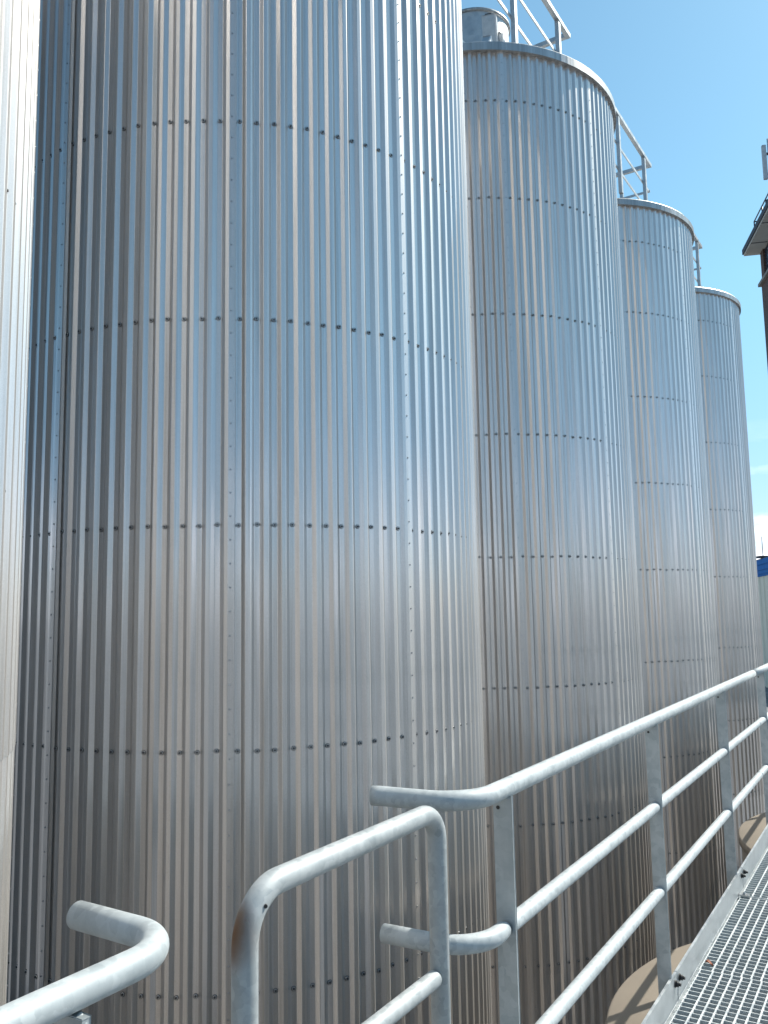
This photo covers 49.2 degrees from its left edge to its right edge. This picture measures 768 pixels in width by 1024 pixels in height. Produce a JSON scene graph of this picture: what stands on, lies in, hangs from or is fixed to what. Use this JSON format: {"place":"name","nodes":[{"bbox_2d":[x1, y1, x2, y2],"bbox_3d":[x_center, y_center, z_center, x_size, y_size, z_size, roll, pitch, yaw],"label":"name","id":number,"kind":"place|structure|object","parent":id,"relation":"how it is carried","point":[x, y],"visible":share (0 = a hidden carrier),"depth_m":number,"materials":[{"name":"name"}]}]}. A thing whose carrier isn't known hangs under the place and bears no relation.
{"place":"outdoors","nodes":[
{"label":"outdoors","id":0,"kind":"place"},
{"bbox_2d":[461,0,767,559],"label":"sky","id":1,"kind":"structure","parent":0,"point":[688,79],"materials":[{"name":"blue"}]},
{"bbox_2d":[665,846,767,1023],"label":"walkway","id":2,"kind":"structure","parent":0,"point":[730,986],"depth_m":3.48,"materials":[{"name":"metal"}]},
{"bbox_2d":[0,900,168,1023],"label":"railing","id":3,"kind":"object","parent":2,"relation":"attached to","point":[65,1000],"visible":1,"depth_m":1.04,"materials":[{"name":"grey metal"}]},
{"bbox_2d":[369,663,767,1023],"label":"railing","id":4,"kind":"object","parent":2,"relation":"attached to","point":[501,934],"visible":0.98,"depth_m":2.52,"materials":[{"name":"grey metal"}]},
{"bbox_2d":[231,806,450,1023],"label":"hoop gate","id":5,"kind":"structure","parent":4,"relation":"attached to","point":[267,888],"depth_m":1.55,"materials":[{"name":"grey metal"}]},
{"bbox_2d":[641,824,767,1023],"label":"toe board","id":6,"kind":"object","parent":2,"relation":"on","point":[665,1003],"visible":1,"depth_m":3.63,"materials":[{"name":"grey metal"}]},
{"bbox_2d":[765,686,767,720],"bbox_3d":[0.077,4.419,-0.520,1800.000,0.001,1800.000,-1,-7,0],"label":"ground","id":7,"kind":"structure","parent":0,"point":[766,690],"depth_m":40.28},
{"bbox_2d":[0,0,39,1005],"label":"storage tank","id":8,"kind":"object","parent":7,"relation":"on","point":[19,35],"visible":1,"depth_m":3.12,"materials":[{"name":"metal"}]},
{"bbox_2d":[6,0,492,1023],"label":"storage tank","id":9,"kind":"object","parent":7,"relation":"on","point":[250,642],"visible":0.82,"depth_m":4.48,"materials":[{"name":"metal"}]},
{"bbox_2d":[463,41,656,1023],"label":"storage tank","id":10,"kind":"object","parent":7,"relation":"on","point":[560,639],"visible":0.48,"depth_m":7.58,"materials":[{"name":"metal"}]},
{"bbox_2d":[462,7,509,41],"bbox_3d":[1.031,-4.991,9.558,0.844,1.110,0.844,-1,-7,0],"label":"roof drum","id":11,"kind":"object","parent":10,"relation":"on","point":[471,24],"visible":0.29,"depth_m":9.21,"materials":[{"name":"metal"}]},
{"bbox_2d":[482,35,492,40],"bbox_3d":[1.023,-4.458,8.306,0.088,0.616,0.180,-3,-7,20],"label":"actuator box","id":12,"kind":"object","parent":10,"relation":"on","point":[487,38],"visible":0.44,"depth_m":8.34,"materials":[{"name":"metal"}]},
{"bbox_2d":[498,32,504,41],"bbox_3d":[1.197,-4.602,8.582,0.088,0.631,0.087,-5,-8,30],"label":"valve box","id":13,"kind":"object","parent":10,"relation":"attached to","point":[501,37],"visible":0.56,"depth_m":8.58,"materials":[{"name":"metal"}]},
{"bbox_2d":[463,0,570,53],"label":"roof guard rail","id":14,"kind":"object","parent":10,"relation":"attached to","point":[559,37],"visible":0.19,"depth_m":8.87,"materials":[{"name":"metal"}]},
{"bbox_2d":[481,13,497,40],"bbox_3d":[1.086,-4.716,8.538,0.148,0.706,0.184,-3,-7,15],"label":"junction box","id":15,"kind":"object","parent":14,"relation":"attached to","point":[489,24],"visible":0.67,"depth_m":8.51,"materials":[{"name":"metal"}]},
{"bbox_2d":[606,943,691,1023],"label":"plinth","id":16,"kind":"object","parent":7,"relation":"on","point":[636,995],"visible":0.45,"depth_m":4.18,"materials":[{"name":"beige concrete"}]},
{"bbox_2d":[617,198,726,954],"bbox_3d":[2.995,0.781,12.001,3.236,10.050,3.236,-1,-7,0],"label":"storage tank","id":17,"kind":"object","parent":7,"relation":"on","point":[678,629],"visible":0.42,"depth_m":10.68,"materials":[{"name":"metal"}]},
{"bbox_2d":[614,106,651,200],"bbox_3d":[2.849,-4.557,11.613,1.195,1.105,2.040,-5,-8,32],"label":"roof guard rail","id":18,"kind":"object","parent":17,"relation":"attached to","point":[643,167],"visible":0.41,"depth_m":11.41,"materials":[{"name":"metal"}]},
{"bbox_2d":[695,287,764,870],"bbox_3d":[4.965,1.107,15.064,3.236,10.050,3.236,-1,-7,0],"label":"storage tank","id":19,"kind":"object","parent":7,"relation":"on","point":[737,611],"visible":0.21,"depth_m":13.81,"materials":[{"name":"metal"}]},
{"bbox_2d":[692,233,701,286],"bbox_3d":[4.735,-4.245,14.546,1.195,1.105,1.730,-5,-8,32],"label":"roof guard rail","id":20,"kind":"object","parent":19,"relation":"attached to","point":[697,246],"visible":0.25,"depth_m":14.68,"materials":[{"name":"metal"}]},
{"bbox_2d":[738,812,765,861],"bbox_3d":[4.490,3.863,6.408,3.146,2.570,3.146,-1,-7,0],"label":"plinth","id":21,"kind":"object","parent":7,"relation":"on","point":[750,830],"visible":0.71,"depth_m":7.12,"materials":[{"name":"beige concrete"}]},
{"bbox_2d":[742,200,767,366],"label":"brick tower","id":22,"kind":"structure","parent":7,"relation":"on","point":[756,243],"depth_m":35.33,"materials":[{"name":"brick"}]},
{"bbox_2d":[754,193,767,224],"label":"parapet rail","id":23,"kind":"object","parent":22,"relation":"on","point":[761,208],"visible":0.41,"depth_m":34.01,"materials":[{"name":"silver metal"}]},
{"bbox_2d":[761,138,767,179],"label":"phone mast","id":24,"kind":"object","parent":22,"relation":"on","point":[764,161],"visible":1,"depth_m":31.80,"materials":[{"name":"grey metal"}]},
{"bbox_2d":[765,244,767,269],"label":"window","id":25,"kind":"structure","parent":22,"relation":"in","point":[766,249],"depth_m":35.45,"materials":[{"name":"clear glass"}]},
{"bbox_2d":[756,556,767,687],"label":"factory building","id":26,"kind":"structure","parent":7,"relation":"on","point":[762,569],"depth_m":44.93,"materials":[{"name":"blue metal"}]}
]}

